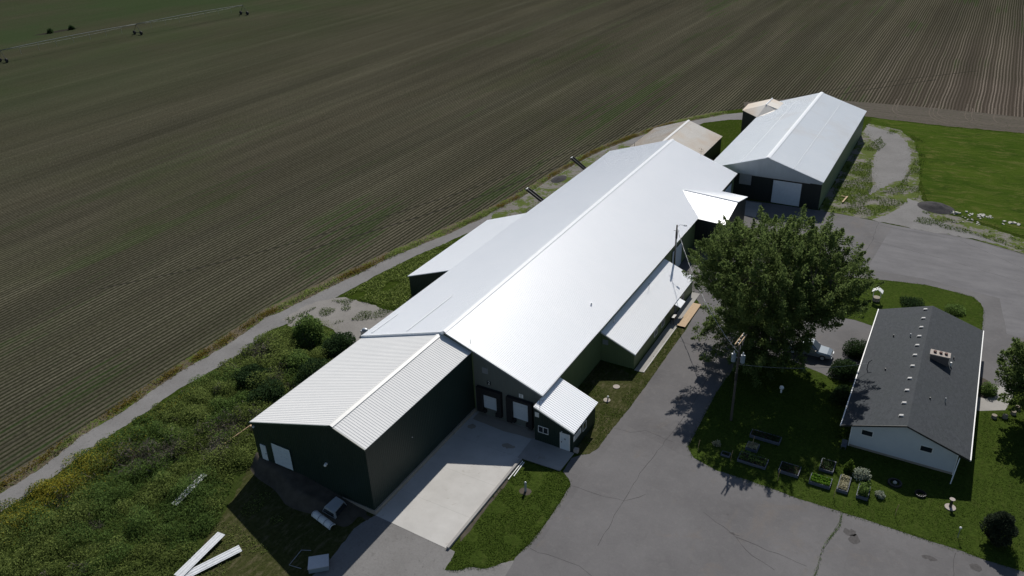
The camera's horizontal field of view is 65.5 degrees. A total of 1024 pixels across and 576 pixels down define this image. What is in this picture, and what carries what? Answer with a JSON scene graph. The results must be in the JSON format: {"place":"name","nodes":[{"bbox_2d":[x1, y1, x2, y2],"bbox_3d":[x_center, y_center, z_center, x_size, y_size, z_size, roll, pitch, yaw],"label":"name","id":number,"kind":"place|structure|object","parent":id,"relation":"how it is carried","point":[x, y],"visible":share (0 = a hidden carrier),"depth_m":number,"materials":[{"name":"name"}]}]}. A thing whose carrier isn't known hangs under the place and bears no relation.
{"place":"outdoors","nodes":[
{"label":"outdoors","id":0,"kind":"place"},
{"bbox_2d":[0,326,337,575],"bbox_3d":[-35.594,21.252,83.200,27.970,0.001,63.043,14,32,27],"label":"weedy ground","id":1,"kind":"structure","parent":0,"point":[239,473],"depth_m":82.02,"materials":[{"name":"green plant"}]},
{"bbox_2d":[172,474,205,504],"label":"ladder","id":2,"kind":"object","parent":1,"relation":"on","point":[189,489],"visible":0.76,"depth_m":82.79,"materials":[{"name":"silver metal"}]},
{"bbox_2d":[174,532,224,575],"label":"roofing sheet","id":3,"kind":"object","parent":1,"relation":"on","point":[193,560],"visible":1,"depth_m":74.85,"materials":[{"name":"white metal"}]},
{"bbox_2d":[231,363,273,388],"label":"shrub","id":4,"kind":"object","parent":1,"relation":"on","point":[240,377],"visible":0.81,"depth_m":100.25,"materials":[{"name":"green plant"}]},
{"bbox_2d":[246,377,285,405],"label":"shrub","id":5,"kind":"object","parent":1,"relation":"on","point":[268,390],"visible":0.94,"depth_m":95.97,"materials":[{"name":"green plant"}]},
{"bbox_2d":[261,338,287,355],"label":"shrub","id":6,"kind":"object","parent":1,"relation":"on","point":[277,342],"visible":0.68,"depth_m":105.87,"materials":[{"name":"green plant"}]},
{"bbox_2d":[279,347,310,371],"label":"shrub","id":7,"kind":"object","parent":1,"relation":"on","point":[302,357],"visible":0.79,"depth_m":102.40,"materials":[{"name":"green plant"}]},
{"bbox_2d":[292,313,327,345],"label":"shrub","id":8,"kind":"object","parent":1,"relation":"on","point":[312,326],"visible":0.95,"depth_m":107.73,"materials":[{"name":"green plant"}]},
{"bbox_2d":[292,357,328,388],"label":"shrub","id":9,"kind":"object","parent":1,"relation":"on","point":[306,373],"visible":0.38,"depth_m":99.21,"materials":[{"name":"green plant"}]},
{"bbox_2d":[320,331,355,358],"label":"shrub","id":10,"kind":"object","parent":1,"relation":"on","point":[339,343],"visible":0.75,"depth_m":104.37,"materials":[{"name":"green plant"}]},
{"bbox_2d":[250,452,369,526],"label":"earth bank","id":11,"kind":"structure","parent":0,"point":[297,491],"depth_m":81.26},
{"bbox_2d":[322,497,346,518],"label":"truck cap","id":12,"kind":"object","parent":11,"relation":"on","point":[334,507],"visible":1,"depth_m":79.09,"materials":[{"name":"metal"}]},
{"bbox_2d":[445,460,570,569],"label":"lawn","id":13,"kind":"structure","parent":0,"point":[535,483],"depth_m":77.98,"materials":[{"name":"green plant"}]},
{"bbox_2d":[460,467,516,540],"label":"dirt patch","id":14,"kind":"object","parent":13,"relation":"on","point":[467,530],"visible":1,"depth_m":78.78,"materials":[{"name":"brown soil"}]},
{"bbox_2d":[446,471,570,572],"bbox_3d":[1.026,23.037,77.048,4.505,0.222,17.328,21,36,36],"label":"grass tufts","id":15,"kind":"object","parent":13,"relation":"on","point":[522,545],"visible":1,"depth_m":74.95,"materials":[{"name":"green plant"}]},
{"bbox_2d":[0,0,1023,481],"bbox_3d":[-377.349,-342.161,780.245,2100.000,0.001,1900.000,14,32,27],"label":"field","id":16,"kind":"structure","parent":0,"point":[182,144],"depth_m":202.61,"materials":[{"name":"brown soil"}]},
{"bbox_2d":[0,5,248,62],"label":"pivot irrigator","id":17,"kind":"object","parent":16,"relation":"on","point":[134,32],"visible":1,"depth_m":314.42,"materials":[{"name":"grey metal"}]},
{"bbox_2d":[301,163,566,252],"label":"wheel track","id":18,"kind":"structure","parent":16,"relation":"on","point":[431,212],"depth_m":146.24,"materials":[{"name":"brown soil"}]},
{"bbox_2d":[98,71,972,288],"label":"wheel track","id":19,"kind":"structure","parent":16,"relation":"on","point":[459,192],"depth_m":150.95,"materials":[{"name":"brown soil"}]},
{"bbox_2d":[3,109,1023,568],"bbox_3d":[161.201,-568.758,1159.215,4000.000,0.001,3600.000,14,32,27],"label":"ground","id":20,"kind":"structure","parent":0,"point":[729,131],"depth_m":124.80,"materials":[{"name":"green plant"}]},
{"bbox_2d":[193,466,374,575],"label":"dirt yard","id":21,"kind":"structure","parent":20,"relation":"on","point":[289,537],"depth_m":77.06,"materials":[{"name":"green plant"}]},
{"bbox_2d":[184,545,241,575],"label":"roofing sheet","id":22,"kind":"object","parent":21,"relation":"on","point":[213,561],"visible":1,"depth_m":74.21,"materials":[{"name":"white metal"}]},
{"bbox_2d":[196,490,283,575],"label":"dirt weeds","id":23,"kind":"object","parent":21,"relation":"on","point":[240,533],"visible":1,"depth_m":77.14,"materials":[{"name":"green plant"}]},
{"bbox_2d":[308,554,328,573],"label":"metal crate","id":24,"kind":"object","parent":21,"relation":"on","point":[318,563],"visible":1,"depth_m":73.10,"materials":[{"name":"grey metal"}]},
{"bbox_2d":[311,510,335,529],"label":"propane tank","id":25,"kind":"object","parent":21,"relation":"on","point":[322,519],"visible":1,"depth_m":78.29,"materials":[{"name":"grey metal"}]},
{"bbox_2d":[283,297,393,341],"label":"gravel patch","id":26,"kind":"object","parent":20,"relation":"on","point":[349,324],"visible":0.41,"depth_m":114.51,"materials":[{"name":"grey gravel"}]},
{"bbox_2d":[285,298,395,323],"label":"gravel weeds","id":27,"kind":"object","parent":26,"relation":"on","point":[329,310],"visible":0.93,"depth_m":114.85,"materials":[{"name":"green plant"}]},
{"bbox_2d":[248,333,475,514],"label":"warehouse wing","id":28,"kind":"structure","parent":20,"relation":"on","point":[373,425],"depth_m":82.62,"materials":[{"name":"metal"}]},
{"bbox_2d":[260,444,268,460],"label":"side door","id":29,"kind":"structure","parent":28,"relation":"in","point":[263,448],"depth_m":84.66,"materials":[{"name":"white paint"}]},
{"bbox_2d":[270,442,294,470],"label":"dock door","id":30,"kind":"structure","parent":28,"relation":"in","point":[282,456],"depth_m":83.15,"materials":[{"name":"white metal"}]},
{"bbox_2d":[0,111,727,493],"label":"verge","id":31,"kind":"structure","parent":20,"relation":"on","point":[28,471],"depth_m":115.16,"materials":[{"name":"green plant"}]},
{"bbox_2d":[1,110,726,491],"bbox_3d":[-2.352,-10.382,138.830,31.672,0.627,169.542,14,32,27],"label":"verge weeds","id":32,"kind":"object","parent":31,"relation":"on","point":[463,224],"visible":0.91,"depth_m":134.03,"materials":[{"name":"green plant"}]},
{"bbox_2d":[0,113,742,510],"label":"gravel lane","id":33,"kind":"structure","parent":20,"relation":"on","point":[106,429],"depth_m":105.20,"materials":[{"name":"grey gravel"}]},
{"bbox_2d":[551,175,566,182],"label":"gravel mound","id":34,"kind":"object","parent":33,"relation":"on","point":[558,179],"visible":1,"depth_m":158.76,"materials":[{"name":"grey gravel"}]},
{"bbox_2d":[491,144,632,218],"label":"lane weeds","id":35,"kind":"object","parent":33,"relation":"on","point":[543,191],"visible":0.44,"depth_m":153.92,"materials":[{"name":"green plant"}]},
{"bbox_2d":[525,187,543,203],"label":"conveyor","id":36,"kind":"object","parent":35,"relation":"on","point":[535,194],"visible":0.64,"depth_m":144.35,"materials":[{"name":"grey metal"}]},
{"bbox_2d":[345,241,456,308],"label":"yard weeds","id":37,"kind":"object","parent":20,"relation":"on","point":[394,302],"visible":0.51,"depth_m":122.03,"materials":[{"name":"green plant"}]},
{"bbox_2d":[313,515,513,575],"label":"gravel drive","id":38,"kind":"structure","parent":20,"relation":"on","point":[375,545],"depth_m":74.30,"materials":[{"name":"stone"}]},
{"bbox_2d":[376,411,534,547],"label":"concrete slab","id":39,"kind":"structure","parent":20,"relation":"on","point":[444,492],"depth_m":82.79,"materials":[{"name":"grey concrete"}]},
{"bbox_2d":[473,412,534,438],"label":"dock apron","id":40,"kind":"object","parent":39,"relation":"on","point":[500,424],"visible":0.93,"depth_m":90.78,"materials":[{"name":"concrete"}]},
{"bbox_2d":[446,458,521,548],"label":"dock kerb","id":41,"kind":"structure","parent":20,"relation":"on","point":[479,509],"depth_m":79.50,"materials":[{"name":"grey concrete"}]},
{"bbox_2d":[518,438,573,470],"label":"entry slab","id":42,"kind":"structure","parent":20,"relation":"on","point":[545,454],"depth_m":86.04,"materials":[{"name":"grey concrete"}]},
{"bbox_2d":[361,139,737,429],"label":"warehouse","id":43,"kind":"structure","parent":20,"relation":"on","point":[524,308],"depth_m":107.33,"materials":[{"name":"green"}]},
{"bbox_2d":[476,385,502,417],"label":"dock door","id":44,"kind":"structure","parent":43,"relation":"in","point":[486,397],"depth_m":91.14,"materials":[{"name":"metal"}]},
{"bbox_2d":[506,395,533,429],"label":"dock door","id":45,"kind":"structure","parent":43,"relation":"in","point":[522,409],"depth_m":89.47,"materials":[{"name":"metal"}]},
{"bbox_2d":[671,240,682,266],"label":"dock door","id":46,"kind":"structure","parent":43,"relation":"in","point":[679,248],"depth_m":122.67,"materials":[{"name":"white metal"}]},
{"bbox_2d":[533,378,597,452],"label":"entry hut","id":47,"kind":"object","parent":20,"relation":"on","point":[564,414],"visible":0.9,"depth_m":87.11,"materials":[{"name":"green"}]},
{"bbox_2d":[560,432,569,450],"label":"door","id":48,"kind":"structure","parent":47,"relation":"in","point":[564,438],"depth_m":86.13,"materials":[{"name":"white paint"}]},
{"bbox_2d":[577,327,684,454],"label":"grass strip","id":49,"kind":"object","parent":20,"relation":"on","point":[605,382],"depth_m":96.15,"materials":[{"name":"green plant"}]},
{"bbox_2d":[578,326,680,453],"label":"grass tufts","id":50,"kind":"object","parent":49,"relation":"on","point":[622,396],"visible":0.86,"depth_m":95.64,"materials":[{"name":"green plant"}]},
{"bbox_2d":[643,327,676,372],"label":"walkway kerb","id":51,"kind":"structure","parent":49,"relation":"on","point":[659,350],"depth_m":103.22,"materials":[{"name":"concrete"}]},
{"bbox_2d":[601,259,692,368],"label":"office annexe","id":52,"kind":"structure","parent":20,"relation":"on","point":[632,330],"depth_m":105.35,"materials":[{"name":"green"}]},
{"bbox_2d":[635,292,699,371],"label":"walkway","id":53,"kind":"structure","parent":20,"relation":"on","point":[661,340],"depth_m":106.65,"materials":[{"name":"grey concrete"}]},
{"bbox_2d":[630,120,722,159],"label":"shed","id":54,"kind":"structure","parent":20,"relation":"on","point":[692,135],"depth_m":165.58,"materials":[{"name":"beige metal"}]},
{"bbox_2d":[677,303,700,327],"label":"boardwalk","id":55,"kind":"structure","parent":20,"relation":"on","point":[687,317],"depth_m":110.50,"materials":[{"name":"beige wood"}]},
{"bbox_2d":[741,98,782,131],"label":"shed annex","id":56,"kind":"object","parent":20,"relation":"on","point":[752,112],"visible":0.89,"depth_m":177.82,"materials":[{"name":"beige metal"}]},
{"bbox_2d":[505,200,1023,575],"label":"asphalt yard","id":57,"kind":"structure","parent":20,"relation":"on","point":[664,525],"depth_m":78.29,"materials":[{"name":"grey asphalt"}]},
{"bbox_2d":[674,225,686,264],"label":"utility pole","id":58,"kind":"object","parent":57,"relation":"on","point":[676,235],"visible":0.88,"depth_m":116.73,"materials":[{"name":"grey wood"}]},
{"bbox_2d":[683,189,746,246],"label":"vestibule","id":59,"kind":"object","parent":57,"relation":"on","point":[711,208],"visible":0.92,"depth_m":129.14,"materials":[{"name":"green"}]},
{"bbox_2d":[790,339,833,360],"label":"pickup truck","id":60,"kind":"object","parent":57,"relation":"on","point":[821,352],"visible":0.62,"depth_m":100.08,"materials":[{"name":"silver metal"}]},
{"bbox_2d":[848,534,859,543],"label":"stain","id":61,"kind":"object","parent":57,"relation":"on","point":[854,539],"visible":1,"depth_m":74.15,"materials":[{"name":"liquid"}]},
{"bbox_2d":[842,338,866,359],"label":"shrub","id":62,"kind":"object","parent":57,"relation":"on","point":[858,350],"visible":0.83,"depth_m":100.40,"materials":[{"name":"green plant"}]},
{"bbox_2d":[869,226,1023,337],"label":"asphalt patch","id":63,"kind":"object","parent":57,"relation":"on","point":[905,260],"visible":0.99,"depth_m":121.42,"materials":[{"name":"grey asphalt"}]},
{"bbox_2d":[714,92,866,209],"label":"shed","id":64,"kind":"structure","parent":20,"relation":"on","point":[797,151],"depth_m":150.10,"materials":[{"name":"green"}]},
{"bbox_2d":[770,179,802,205],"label":"dock door","id":65,"kind":"structure","parent":64,"relation":"in","point":[783,192],"depth_m":143.00,"materials":[{"name":"white metal"}]},
{"bbox_2d":[744,98,1023,132],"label":"headland","id":66,"kind":"structure","parent":20,"relation":"on","point":[917,114],"depth_m":186.43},
{"bbox_2d":[820,124,1023,253],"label":"weedy gravel","id":67,"kind":"structure","parent":20,"relation":"on","point":[860,153],"depth_m":146.10,"materials":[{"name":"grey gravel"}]},
{"bbox_2d":[864,125,911,194],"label":"gravel loop","id":68,"kind":"object","parent":67,"relation":"on","point":[892,157],"visible":1,"depth_m":163.18,"materials":[{"name":"gravel"}]},
{"bbox_2d":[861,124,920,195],"bbox_3d":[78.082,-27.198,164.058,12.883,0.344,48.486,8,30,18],"label":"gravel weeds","id":69,"kind":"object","parent":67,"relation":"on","point":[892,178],"visible":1,"depth_m":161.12,"materials":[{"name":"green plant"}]},
{"bbox_2d":[873,198,1004,245],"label":"gravel loop","id":70,"kind":"object","parent":67,"relation":"on","point":[908,213],"visible":1,"depth_m":135.92,"materials":[{"name":"gravel"}]},
{"bbox_2d":[908,184,1021,238],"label":"gravel weeds","id":71,"kind":"object","parent":67,"relation":"on","point":[961,211],"visible":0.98,"depth_m":136.80,"materials":[{"name":"green plant"}]},
{"bbox_2d":[914,210,1023,250],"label":"gravel weeds","id":72,"kind":"object","parent":67,"relation":"on","point":[936,220],"visible":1,"depth_m":133.00,"materials":[{"name":"green plant"}]},
{"bbox_2d":[744,201,761,216],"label":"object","id":73,"kind":"object","parent":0,"point":[751,209],"visible":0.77,"depth_m":142.97,"materials":[{"name":"white metal"}]},
{"bbox_2d":[688,357,1023,570],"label":"lawn","id":74,"kind":"structure","parent":0,"point":[803,385],"depth_m":83.32,"materials":[{"name":"green plant"}]},
{"bbox_2d":[730,333,746,420],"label":"utility pole","id":75,"kind":"object","parent":74,"relation":"on","point":[742,357],"visible":1,"depth_m":86.32,"materials":[{"name":"brown wood"}]},
{"bbox_2d":[745,441,759,452],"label":"raised bed","id":76,"kind":"object","parent":74,"relation":"on","point":[752,446],"visible":1,"depth_m":85.56,"materials":[{"name":"green plant"}]},
{"bbox_2d":[737,450,768,469],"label":"raised bed","id":77,"kind":"object","parent":74,"relation":"on","point":[752,459],"visible":1,"depth_m":83.71,"materials":[{"name":"green plant"}]},
{"bbox_2d":[749,429,781,445],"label":"raised bed","id":78,"kind":"object","parent":74,"relation":"on","point":[771,438],"visible":1,"depth_m":86.94,"materials":[{"name":"grey wood"}]},
{"bbox_2d":[681,204,884,387],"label":"tree","id":79,"kind":"object","parent":74,"relation":"on","point":[794,269],"visible":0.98,"depth_m":92.56,"materials":[{"name":"green plant"}]},
{"bbox_2d":[778,461,800,477],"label":"raised bed","id":80,"kind":"object","parent":74,"relation":"on","point":[789,469],"visible":1,"depth_m":82.28,"materials":[{"name":"grey wood"}]},
{"bbox_2d":[808,472,832,489],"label":"raised bed","id":81,"kind":"object","parent":74,"relation":"on","point":[822,481],"visible":1,"depth_m":80.52,"materials":[{"name":"green plant"}]},
{"bbox_2d":[819,458,835,474],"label":"raised bed","id":82,"kind":"object","parent":74,"relation":"on","point":[827,465],"visible":1,"depth_m":82.54,"materials":[{"name":"soil"}]},
{"bbox_2d":[829,384,851,405],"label":"shrub","id":83,"kind":"object","parent":74,"relation":"on","point":[839,392],"visible":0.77,"depth_m":92.14,"materials":[{"name":"green plant"}]},
{"bbox_2d":[826,358,858,381],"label":"shrub","id":84,"kind":"object","parent":74,"relation":"on","point":[845,370],"visible":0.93,"depth_m":96.34,"materials":[{"name":"green plant"}]},
{"bbox_2d":[836,474,851,494],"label":"raised bed","id":85,"kind":"object","parent":74,"relation":"on","point":[844,482],"visible":1,"depth_m":79.90,"materials":[{"name":"beige plant"}]},
{"bbox_2d":[843,458,854,473],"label":"garden plant","id":86,"kind":"object","parent":74,"relation":"on","point":[849,467],"visible":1,"depth_m":81.72,"materials":[{"name":"green plant"}]},
{"bbox_2d":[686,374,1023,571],"bbox_3d":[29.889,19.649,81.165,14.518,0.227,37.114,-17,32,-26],"label":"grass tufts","id":87,"kind":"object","parent":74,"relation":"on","point":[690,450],"visible":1,"depth_m":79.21,"materials":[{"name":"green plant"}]},
{"bbox_2d":[851,468,871,481],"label":"garden plant","id":88,"kind":"object","parent":74,"relation":"on","point":[862,474],"visible":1,"depth_m":81.04,"materials":[{"name":"white plant"}]},
{"bbox_2d":[856,481,870,500],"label":"raised bed","id":89,"kind":"object","parent":74,"relation":"on","point":[863,490],"visible":1,"depth_m":78.70,"materials":[{"name":"green plant"}]},
{"bbox_2d":[887,478,901,487],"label":"fire ring","id":90,"kind":"object","parent":74,"relation":"on","point":[894,480],"visible":1,"depth_m":80.22,"materials":[{"name":"stone"}]},
{"bbox_2d":[840,306,983,474],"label":"house","id":91,"kind":"structure","parent":74,"relation":"on","point":[913,397],"depth_m":87.84,"materials":[{"name":"grey"}]},
{"bbox_2d":[860,429,873,437],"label":"window","id":92,"kind":"structure","parent":91,"relation":"in","point":[864,432],"depth_m":84.00,"materials":[{"name":"black glass"}]},
{"bbox_2d":[919,444,933,453],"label":"window","id":93,"kind":"structure","parent":91,"relation":"in","point":[923,448],"depth_m":81.47,"materials":[{"name":"black glass"}]},
{"bbox_2d":[944,497,955,510],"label":"birdbath","id":94,"kind":"object","parent":74,"relation":"on","point":[950,506],"visible":1,"depth_m":77.03,"materials":[{"name":"stone"}]},
{"bbox_2d":[979,511,1019,546],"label":"bush","id":95,"kind":"object","parent":74,"relation":"on","point":[996,523],"visible":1,"depth_m":71.69,"materials":[{"name":"green plant"}]},
{"bbox_2d":[994,337,1023,414],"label":"tree","id":96,"kind":"object","parent":74,"relation":"on","point":[1013,372],"visible":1,"depth_m":86.05,"materials":[{"name":"green plant"}]},
{"bbox_2d":[822,276,983,329],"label":"lawn","id":97,"kind":"structure","parent":0,"point":[936,297],"depth_m":112.35,"materials":[{"name":"green plant"}]},
{"bbox_2d":[872,287,883,301],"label":"wishing well","id":98,"kind":"object","parent":97,"relation":"on","point":[875,298],"visible":0.98,"depth_m":112.13,"materials":[{"name":"white paint"}]},
{"bbox_2d":[900,296,925,307],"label":"shrub","id":99,"kind":"object","parent":97,"relation":"on","point":[911,302],"visible":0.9,"depth_m":111.16,"materials":[{"name":"green plant"}]},
{"bbox_2d":[944,304,965,315],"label":"shrub","id":100,"kind":"object","parent":97,"relation":"on","point":[954,308],"visible":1,"depth_m":108.80,"materials":[{"name":"green plant"}]},
{"bbox_2d":[869,118,1023,234],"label":"lawn","id":101,"kind":"structure","parent":0,"point":[975,172],"depth_m":155.72,"materials":[{"name":"green plant"}]},
{"bbox_2d":[917,201,954,214],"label":"gravel mound","id":102,"kind":"object","parent":101,"relation":"on","point":[935,207],"visible":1,"depth_m":139.42,"materials":[{"name":"grey gravel"}]},
{"bbox_2d":[978,377,988,397],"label":"dirt bed","id":103,"kind":"object","parent":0,"point":[981,380],"visible":0.29,"depth_m":94.48,"materials":[{"name":"brown soil"}]},
{"bbox_2d":[978,380,998,397],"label":"shrub","id":104,"kind":"object","parent":103,"relation":"on","point":[987,389],"visible":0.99,"depth_m":92.50,"materials":[{"name":"green plant"}]},
{"bbox_2d":[976,385,1010,410],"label":"patio","id":105,"kind":"structure","parent":0,"point":[988,404],"depth_m":91.27,"materials":[{"name":"grey concrete"}]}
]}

